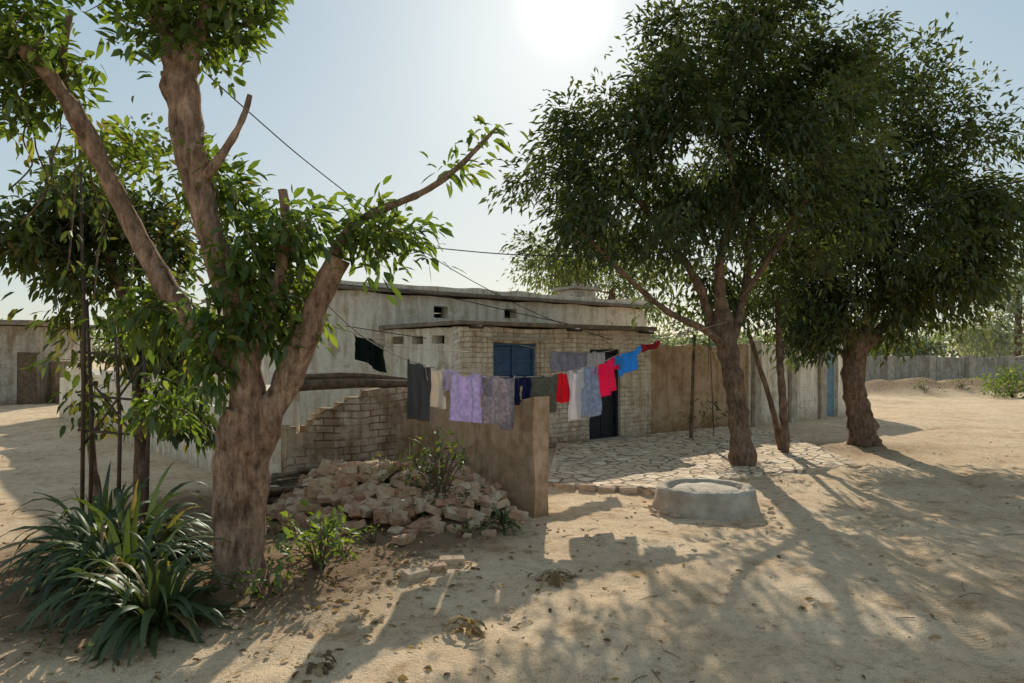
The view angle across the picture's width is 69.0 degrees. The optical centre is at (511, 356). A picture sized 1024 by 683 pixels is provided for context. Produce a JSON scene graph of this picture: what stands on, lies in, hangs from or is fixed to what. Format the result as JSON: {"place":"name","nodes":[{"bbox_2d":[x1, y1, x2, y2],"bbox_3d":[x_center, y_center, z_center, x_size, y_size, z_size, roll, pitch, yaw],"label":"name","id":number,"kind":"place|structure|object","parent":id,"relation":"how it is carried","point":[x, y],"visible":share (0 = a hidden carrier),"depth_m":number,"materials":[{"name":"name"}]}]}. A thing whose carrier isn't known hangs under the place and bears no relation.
{"place":"outdoors","nodes":[
{"label":"outdoors","id":0,"kind":"place"},
{"bbox_2d":[134,7,610,339],"bbox_3d":[-0.867,-1.422,9.620,1.033,2.203,10.851,0,0,25],"label":"power cable","id":1,"kind":"object","parent":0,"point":[356,200],"visible":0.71,"depth_m":7.79,"materials":[{"name":"black rubber"}]},
{"bbox_2d":[0,360,1023,682],"bbox_3d":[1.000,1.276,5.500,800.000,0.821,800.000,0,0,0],"label":"ground","id":2,"kind":"structure","parent":0,"point":[954,426],"depth_m":5.18,"materials":[{"name":"beige sand"}]},
{"bbox_2d":[0,320,104,405],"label":"plastered shed","id":3,"kind":"structure","parent":2,"relation":"on","point":[18,350],"depth_m":24.90,"materials":[{"name":"beige paint"}]},
{"bbox_2d":[18,353,36,404],"bbox_3d":[-16.211,0.750,24.920,0.620,1.780,0.040,0,0,0],"label":"shed door","id":4,"kind":"structure","parent":3,"relation":"in","point":[27,382],"depth_m":24.90,"materials":[{"name":"brown wood"}]},
{"bbox_2d":[50,361,69,403],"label":"yard wall","id":5,"kind":"structure","parent":2,"relation":"on","point":[54,382],"depth_m":25.61,"materials":[{"name":"concrete"}]},
{"bbox_2d":[0,487,211,643],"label":"spider lily","id":6,"kind":"object","parent":2,"relation":"on","point":[135,559],"visible":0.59,"depth_m":4.87,"materials":[{"name":"green plant"}]},
{"bbox_2d":[0,463,213,618],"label":"spider lily","id":7,"kind":"object","parent":2,"relation":"on","point":[101,525],"visible":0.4,"depth_m":5.52,"materials":[{"name":"green plant"}]},
{"bbox_2d":[10,461,204,571],"bbox_3d":[-3.456,1.279,6.127,1.172,0.774,1.317,0,0,19],"label":"spider lily","id":8,"kind":"object","parent":2,"relation":"on","point":[102,503],"visible":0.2,"depth_m":6.18,"materials":[{"name":"green plant"}]},
{"bbox_2d":[77,100,150,520],"bbox_3d":[-3.672,-0.365,6.903,0.761,4.031,0.141,0,0,9],"label":"bamboo trellis","id":9,"kind":"object","parent":2,"relation":"on","point":[88,352],"visible":0.63,"depth_m":6.89,"materials":[{"name":"wood"}]},
{"bbox_2d":[0,96,237,517],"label":"creeper tree","id":10,"kind":"object","parent":2,"relation":"on","point":[25,250],"visible":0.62,"depth_m":7.25,"materials":[{"name":"green plant"}]},
{"bbox_2d":[38,530,258,667],"bbox_3d":[-2.117,1.349,4.423,1.143,0.595,1.130,0,0,0],"label":"spider lily","id":11,"kind":"object","parent":2,"relation":"on","point":[165,601],"visible":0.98,"depth_m":4.27,"materials":[{"name":"green plant"}]},
{"bbox_2d":[59,367,299,486],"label":"lane wall","id":12,"kind":"structure","parent":2,"relation":"on","point":[291,416],"depth_m":12.12,"materials":[{"name":"paint"}]},
{"bbox_2d":[209,290,292,384],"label":"side wall","id":13,"kind":"structure","parent":2,"relation":"on","point":[267,372],"depth_m":14.20,"materials":[{"name":"paint"}]},
{"bbox_2d":[0,0,528,590],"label":"pollarded tree","id":14,"kind":"object","parent":2,"relation":"on","point":[236,342],"visible":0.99,"depth_m":4.91,"materials":[{"name":"green plant"}]},
{"bbox_2d":[8,94,189,432],"bbox_3d":[-2.939,-0.747,5.361,1.197,2.589,0.457,0,0,0],"label":"hanging creeper","id":15,"kind":"object","parent":14,"relation":"hanging from","point":[46,171],"visible":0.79,"depth_m":5.41,"materials":[{"name":"green plant"}]},
{"bbox_2d":[228,534,305,601],"bbox_3d":[-1.605,1.380,4.842,0.402,0.483,0.485,0,0,24],"label":"garden shrub","id":16,"kind":"object","parent":2,"relation":"on","point":[264,584],"visible":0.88,"depth_m":4.76,"materials":[{"name":"green plant"}]},
{"bbox_2d":[266,517,278,533],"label":"weed clump","id":17,"kind":"object","parent":2,"relation":"on","point":[269,526],"visible":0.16,"depth_m":6.60,"materials":[{"name":"green plant"}]},
{"bbox_2d":[267,467,317,501],"bbox_3d":[-2.102,1.366,7.781,1.666,0.420,1.148,0,0,0],"label":"scrap timber","id":18,"kind":"object","parent":2,"relation":"on","point":[275,493],"visible":0.19,"depth_m":7.70,"materials":[{"name":"brown wood"}]},
{"bbox_2d":[281,514,313,539],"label":"weed clump","id":19,"kind":"object","parent":2,"relation":"on","point":[290,525],"visible":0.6,"depth_m":6.30,"materials":[{"name":"green plant"}]},
{"bbox_2d":[271,499,363,571],"bbox_3d":[-1.374,1.285,5.388,0.664,0.576,0.894,0,0,-21],"label":"garden shrub","id":20,"kind":"object","parent":2,"relation":"on","point":[325,539],"visible":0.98,"depth_m":5.35,"materials":[{"name":"green plant"}]},
{"bbox_2d":[306,653,336,675],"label":"dry frond","id":21,"kind":"object","parent":2,"relation":"on","point":[320,667],"visible":1,"depth_m":3.89,"materials":[{"name":"brown plant"}]},
{"bbox_2d":[328,536,355,556],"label":"weed clump","id":22,"kind":"object","parent":2,"relation":"on","point":[349,550],"visible":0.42,"depth_m":5.70,"materials":[{"name":"green plant"}]},
{"bbox_2d":[281,387,410,491],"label":"brick courtyard wall","id":23,"kind":"structure","parent":2,"relation":"on","point":[367,425],"depth_m":8.73,"materials":[{"name":"beige brick"}]},
{"bbox_2d":[299,372,407,390],"bbox_3d":[-1.877,0.287,8.801,1.970,0.217,0.193,0,0,-40],"label":"wooden log","id":24,"kind":"object","parent":23,"relation":"on","point":[329,381],"visible":0.56,"depth_m":8.73,"materials":[{"name":"brown wood"}]},
{"bbox_2d":[356,525,382,544],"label":"weed clump","id":25,"kind":"object","parent":2,"relation":"on","point":[369,539],"visible":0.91,"depth_m":6.19,"materials":[{"name":"green plant"}]},
{"bbox_2d":[266,458,539,544],"bbox_3d":[-1.163,1.332,7.329,2.864,0.678,2.529,0,0,0],"label":"brick rubble pile","id":26,"kind":"object","parent":2,"relation":"on","point":[355,494],"visible":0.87,"depth_m":6.89,"materials":[{"name":"brick"}]},
{"bbox_2d":[356,442,452,483],"bbox_3d":[-0.945,1.203,7.310,1.017,0.755,1.111,0,0,32],"label":"wild bush","id":27,"kind":"object","parent":2,"relation":"on","point":[412,458],"visible":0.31,"depth_m":7.18,"materials":[{"name":"green plant"}]},
{"bbox_2d":[400,566,429,581],"bbox_3d":[-0.690,1.542,5.299,0.196,0.073,0.107,0,0,-44],"label":"loose brick","id":28,"kind":"object","parent":2,"relation":"on","point":[410,574],"visible":1,"depth_m":5.26,"materials":[{"name":"beige brick"}]},
{"bbox_2d":[383,328,451,445],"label":"side wall","id":29,"kind":"structure","parent":2,"relation":"on","point":[395,365],"depth_m":13.14,"materials":[{"name":"paint"}]},
{"bbox_2d":[379,424,486,517],"bbox_3d":[-0.738,1.060,7.011,1.021,1.001,0.903,0,0,0],"label":"wild bush","id":30,"kind":"object","parent":2,"relation":"on","point":[435,471],"visible":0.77,"depth_m":6.94,"materials":[{"name":"green plant"}]},
{"bbox_2d":[419,561,447,571],"bbox_3d":[-0.575,1.544,5.447,0.196,0.064,0.106,0,0,-20],"label":"loose brick","id":31,"kind":"object","parent":2,"relation":"on","point":[434,566],"visible":0.64,"depth_m":5.42,"materials":[{"name":"brown brick"}]},
{"bbox_2d":[439,555,464,565],"bbox_3d":[-0.452,1.535,5.601,0.198,0.076,0.105,0,0,-6],"label":"loose brick","id":32,"kind":"object","parent":2,"relation":"on","point":[448,560],"visible":0.77,"depth_m":5.56,"materials":[{"name":"beige brick"}]},
{"bbox_2d":[441,615,486,638],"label":"dry frond","id":33,"kind":"object","parent":2,"relation":"on","point":[470,622],"visible":1,"depth_m":4.36,"materials":[{"name":"brown plant"}]},
{"bbox_2d":[447,516,493,534],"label":"weed clump","id":34,"kind":"object","parent":2,"relation":"on","point":[467,529],"visible":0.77,"depth_m":6.46,"materials":[{"name":"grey plant"}]},
{"bbox_2d":[434,313,509,317],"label":"back wall","id":35,"kind":"structure","parent":2,"relation":"on","point":[437,315],"depth_m":20.52,"materials":[{"name":"paint"}]},
{"bbox_2d":[300,290,646,424],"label":"wall","id":36,"kind":"structure","parent":2,"relation":"on","point":[358,309],"depth_m":14.10,"materials":[{"name":"paint"}]},
{"bbox_2d":[201,282,654,315],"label":"roof slab","id":37,"kind":"structure","parent":36,"relation":"on","point":[457,295],"depth_m":15.65,"materials":[{"name":"grey concrete"}]},
{"bbox_2d":[305,278,650,305],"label":"parapet","id":38,"kind":"structure","parent":37,"relation":"on","point":[517,293],"depth_m":15.78,"materials":[{"name":"paint"}]},
{"bbox_2d":[558,289,595,297],"bbox_3d":[1.577,-1.459,18.108,0.702,0.307,0.617,0,0,-40],"label":"water tank","id":39,"kind":"object","parent":37,"relation":"on","point":[578,293],"visible":0.4,"depth_m":17.84,"materials":[{"name":"concrete"}]},
{"bbox_2d":[552,286,600,291],"bbox_3d":[1.570,-1.638,18.119,0.912,0.074,0.789,0,0,-40],"label":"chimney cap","id":40,"kind":"object","parent":39,"relation":"on","point":[575,287],"visible":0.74,"depth_m":17.84,"materials":[{"name":"concrete"}]},
{"bbox_2d":[410,390,548,517],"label":"courtyard wall","id":41,"kind":"structure","parent":2,"relation":"on","point":[513,462],"depth_m":7.70,"materials":[{"name":"paint"}]},
{"bbox_2d":[328,306,726,429],"bbox_3d":[1.014,0.111,9.651,2.041,1.247,9.934,0,0,39],"label":"clothes line","id":42,"kind":"object","parent":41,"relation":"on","point":[587,386],"visible":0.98,"depth_m":7.45,"materials":[{"name":"fabric"}]},
{"bbox_2d":[480,502,522,535],"bbox_3d":[-0.091,1.454,6.720,0.391,0.256,0.333,0,0,0],"label":"spider lily","id":43,"kind":"object","parent":2,"relation":"on","point":[502,518],"visible":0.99,"depth_m":6.72,"materials":[{"name":"green plant"}]},
{"bbox_2d":[0,318,1023,366],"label":"distant treeline","id":44,"kind":"object","parent":2,"relation":"on","point":[938,348],"visible":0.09,"depth_m":95.06,"materials":[{"name":"green plant"}]},
{"bbox_2d":[0,438,1023,682],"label":"fallen leaves","id":45,"kind":"object","parent":2,"relation":"on","point":[402,676],"visible":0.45,"depth_m":4.83,"materials":[{"name":"brown plant"}]},
{"bbox_2d":[0,439,1023,682],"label":"pebbles","id":46,"kind":"object","parent":2,"relation":"on","point":[838,663],"visible":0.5,"depth_m":4.58,"materials":[{"name":"stone"}]},
{"bbox_2d":[2,458,1023,682],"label":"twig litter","id":47,"kind":"object","parent":2,"relation":"on","point":[639,599],"visible":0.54,"depth_m":4.99,"materials":[{"name":"brown plant"}]},
{"bbox_2d":[452,326,650,447],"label":"front wall","id":48,"kind":"structure","parent":2,"relation":"on","point":[634,403],"depth_m":13.84,"materials":[{"name":"brick"}]},
{"bbox_2d":[346,326,443,340],"bbox_3d":[-1.348,-0.358,12.842,2.992,0.345,0.099,0,0,-8],"label":"power cable","id":49,"kind":"object","parent":48,"relation":"attached to","point":[387,332],"visible":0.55,"depth_m":12.73,"materials":[{"name":"black rubber"}]},
{"bbox_2d":[482,327,492,376],"bbox_3d":[-0.407,0.555,12.410,0.207,2.091,0.061,0,0,-39],"label":"pilaster","id":50,"kind":"object","parent":48,"relation":"attached to","point":[487,357],"visible":0.36,"depth_m":12.38,"materials":[{"name":"brick"}]},
{"bbox_2d":[339,284,639,337],"bbox_3d":[-0.170,-0.817,13.731,5.936,0.890,0.267,0,0,-21],"label":"power cable","id":51,"kind":"object","parent":48,"relation":"attached to","point":[458,299],"visible":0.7,"depth_m":13.31,"materials":[{"name":"black rubber"}]},
{"bbox_2d":[493,343,533,378],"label":"window shutters","id":52,"kind":"object","parent":48,"relation":"attached to","point":[516,360],"depth_m":12.90,"materials":[{"name":"blue paint"}]},
{"bbox_2d":[487,337,547,340],"bbox_3d":[0.096,-0.308,12.797,1.353,0.061,0.100,0,0,-40],"label":"window lintel","id":53,"kind":"structure","parent":48,"relation":"attached to","point":[515,339],"depth_m":12.70,"materials":[{"name":"concrete"}]},
{"bbox_2d":[379,320,656,331],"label":"porch roof slab","id":54,"kind":"structure","parent":48,"relation":"on","point":[503,324],"depth_m":13.21,"materials":[{"name":"grey concrete"}]},
{"bbox_2d":[539,330,549,446],"bbox_3d":[0.580,0.558,13.225,0.206,2.085,0.067,0,0,-40],"label":"pilaster","id":55,"kind":"object","parent":48,"relation":"attached to","point":[544,361],"visible":0.43,"depth_m":13.20,"materials":[{"name":"brick"}]},
{"bbox_2d":[469,325,653,333],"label":"roof spouts","id":56,"kind":"object","parent":48,"relation":"attached to","point":[567,329],"visible":1,"depth_m":13.42,"materials":[{"name":"metal"}]},
{"bbox_2d":[589,350,617,438],"bbox_3d":[1.721,0.720,14.340,0.860,1.720,0.075,0,0,-40],"label":"iron door","id":57,"kind":"structure","parent":48,"relation":"attached to","point":[604,424],"depth_m":14.47,"materials":[{"name":"metal"}]},
{"bbox_2d":[534,568,578,588],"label":"dry frond","id":58,"kind":"object","parent":2,"relation":"on","point":[555,577],"visible":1,"depth_m":5.23,"materials":[{"name":"brown plant"}]},
{"bbox_2d":[497,200,712,334],"bbox_3d":[2.960,-1.996,25.901,7.071,7.393,4.930,0,0,0],"label":"acacia tree","id":59,"kind":"object","parent":2,"relation":"on","point":[583,278],"visible":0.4,"depth_m":25.94,"materials":[{"name":"green plant"}]},
{"bbox_2d":[583,436,637,442],"bbox_3d":[1.881,1.598,14.129,1.205,0.118,0.326,0,0,-39],"label":"door step","id":60,"kind":"object","parent":2,"relation":"on","point":[608,438],"depth_m":14.12,"materials":[{"name":"concrete"}]},
{"bbox_2d":[659,306,737,437],"bbox_3d":[3.581,0.272,14.315,1.556,2.758,1.204,0,0,0],"label":"sapling","id":61,"kind":"object","parent":2,"relation":"on","point":[691,419],"visible":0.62,"depth_m":14.27,"materials":[{"name":"green plant"}]},
{"bbox_2d":[651,344,746,433],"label":"compound wall","id":62,"kind":"structure","parent":2,"relation":"on","point":[671,383],"depth_m":15.85,"materials":[{"name":"paint"}]},
{"bbox_2d":[478,0,921,466],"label":"shade tree","id":63,"kind":"object","parent":2,"relation":"on","point":[722,199],"visible":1,"depth_m":10.22,"materials":[{"name":"green plant"}]},
{"bbox_2d":[677,338,727,436],"bbox_3d":[3.763,0.639,14.319,1.103,2.022,0.754,0,0,0],"label":"sapling","id":64,"kind":"object","parent":2,"relation":"on","point":[712,412],"visible":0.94,"depth_m":14.39,"materials":[{"name":"green plant"}]},
{"bbox_2d":[642,478,773,521],"bbox_3d":[2.087,1.536,7.951,1.329,0.345,1.424,0,0,0],"label":"well cover","id":65,"kind":"object","parent":2,"relation":"on","point":[709,499],"visible":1,"depth_m":7.56,"materials":[{"name":"concrete"}]},
{"bbox_2d":[559,464,862,493],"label":"brick kerb","id":66,"kind":"structure","parent":2,"relation":"on","point":[632,489],"depth_m":8.98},
{"bbox_2d":[682,281,797,449],"bbox_3d":[3.776,0.189,12.364,1.818,2.944,1.732,0,0,0],"label":"sapling","id":67,"kind":"object","parent":2,"relation":"on","point":[768,394],"visible":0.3,"depth_m":12.36,"materials":[{"name":"brown plant"}]},
{"bbox_2d":[699,255,830,452],"bbox_3d":[4.146,-0.020,12.203,2.005,3.348,2.222,0,0,-39],"label":"sapling","id":68,"kind":"object","parent":2,"relation":"on","point":[783,418],"visible":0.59,"depth_m":12.04,"materials":[{"name":"green plant"}]},
{"bbox_2d":[747,343,845,426],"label":"wall run","id":69,"kind":"structure","parent":2,"relation":"on","point":[808,394],"depth_m":18.73,"materials":[{"name":"grey concrete"}]},
{"bbox_2d":[730,12,1023,447],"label":"shade tree","id":70,"kind":"object","parent":2,"relation":"on","point":[904,294],"visible":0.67,"depth_m":12.79,"materials":[{"name":"green plant"}]},
{"bbox_2d":[884,355,894,380],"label":"pier","id":71,"kind":"structure","parent":2,"relation":"on","point":[889,367],"depth_m":36.41,"materials":[{"name":"concrete"}]},
{"bbox_2d":[922,355,935,380],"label":"pier","id":72,"kind":"structure","parent":2,"relation":"on","point":[930,366],"depth_m":37.05,"materials":[{"name":"concrete"}]},
{"bbox_2d":[913,375,945,392],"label":"weed clump","id":73,"kind":"object","parent":2,"relation":"on","point":[923,388],"visible":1,"depth_m":30.06,"materials":[{"name":"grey plant"}]},
{"bbox_2d":[865,355,1023,381],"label":"boundary wall","id":74,"kind":"structure","parent":2,"relation":"on","point":[948,368],"depth_m":37.45,"materials":[{"name":"grey concrete"}]},
{"bbox_2d":[949,375,977,389],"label":"weed clump","id":75,"kind":"object","parent":2,"relation":"on","point":[958,386],"visible":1,"depth_m":30.97,"materials":[{"name":"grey plant"}]},
{"bbox_2d":[962,355,975,377],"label":"pier","id":76,"kind":"structure","parent":2,"relation":"on","point":[970,366],"depth_m":37.67,"materials":[{"name":"concrete"}]},
{"bbox_2d":[927,240,1023,356],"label":"acacia tree","id":77,"kind":"object","parent":2,"relation":"on","point":[1017,336],"visible":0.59,"depth_m":45.30,"materials":[{"name":"green plant"}]},
{"bbox_2d":[967,361,1023,398],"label":"wild bush","id":78,"kind":"object","parent":2,"relation":"on","point":[1009,391],"visible":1,"depth_m":28.93,"materials":[{"name":"green plant"}]},
{"bbox_2d":[1000,355,1014,380],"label":"pier","id":79,"kind":"structure","parent":2,"relation":"on","point":[1009,360],"depth_m":38.29,"materials":[{"name":"concrete"}]},
{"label":"wall","id":80,"kind":"object","parent":2,"relation":"on","visible":0},
{"bbox_2d":[827,352,834,415],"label":"blue gate","id":81,"kind":"structure","parent":80,"relation":"attached to","point":[830,392],"depth_m":19.91,"materials":[{"name":"metal"}]},
{"bbox_2d":[0,0,1023,359],"label":"sky","id":82,"kind":"structure","parent":0,"point":[356,88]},
{"bbox_2d":[548,426,856,494],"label":"courtyard paving","id":83,"kind":"structure","parent":0,"point":[647,465],"depth_m":11.24,"materials":[{"name":"stone"}]},
{"bbox_2d":[425,179,1023,255],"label":"power cable","id":84,"kind":"object","parent":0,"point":[743,241],"visible":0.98,"depth_m":9.12,"materials":[{"name":"black rubber"}]},
{"bbox_2d":[752,340,761,426],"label":"wall pier","id":85,"kind":"structure","parent":0,"point":[756,401],"depth_m":17.32,"materials":[{"name":"grey concrete"}]},
{"bbox_2d":[789,346,797,422],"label":"wall pier","id":86,"kind":"structure","parent":0,"point":[793,397],"depth_m":18.35,"materials":[{"name":"grey concrete"}]},
{"bbox_2d":[818,352,826,418],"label":"wall pier","id":87,"kind":"structure","parent":0,"point":[823,393],"depth_m":19.28,"materials":[{"name":"grey concrete"}]}
]}

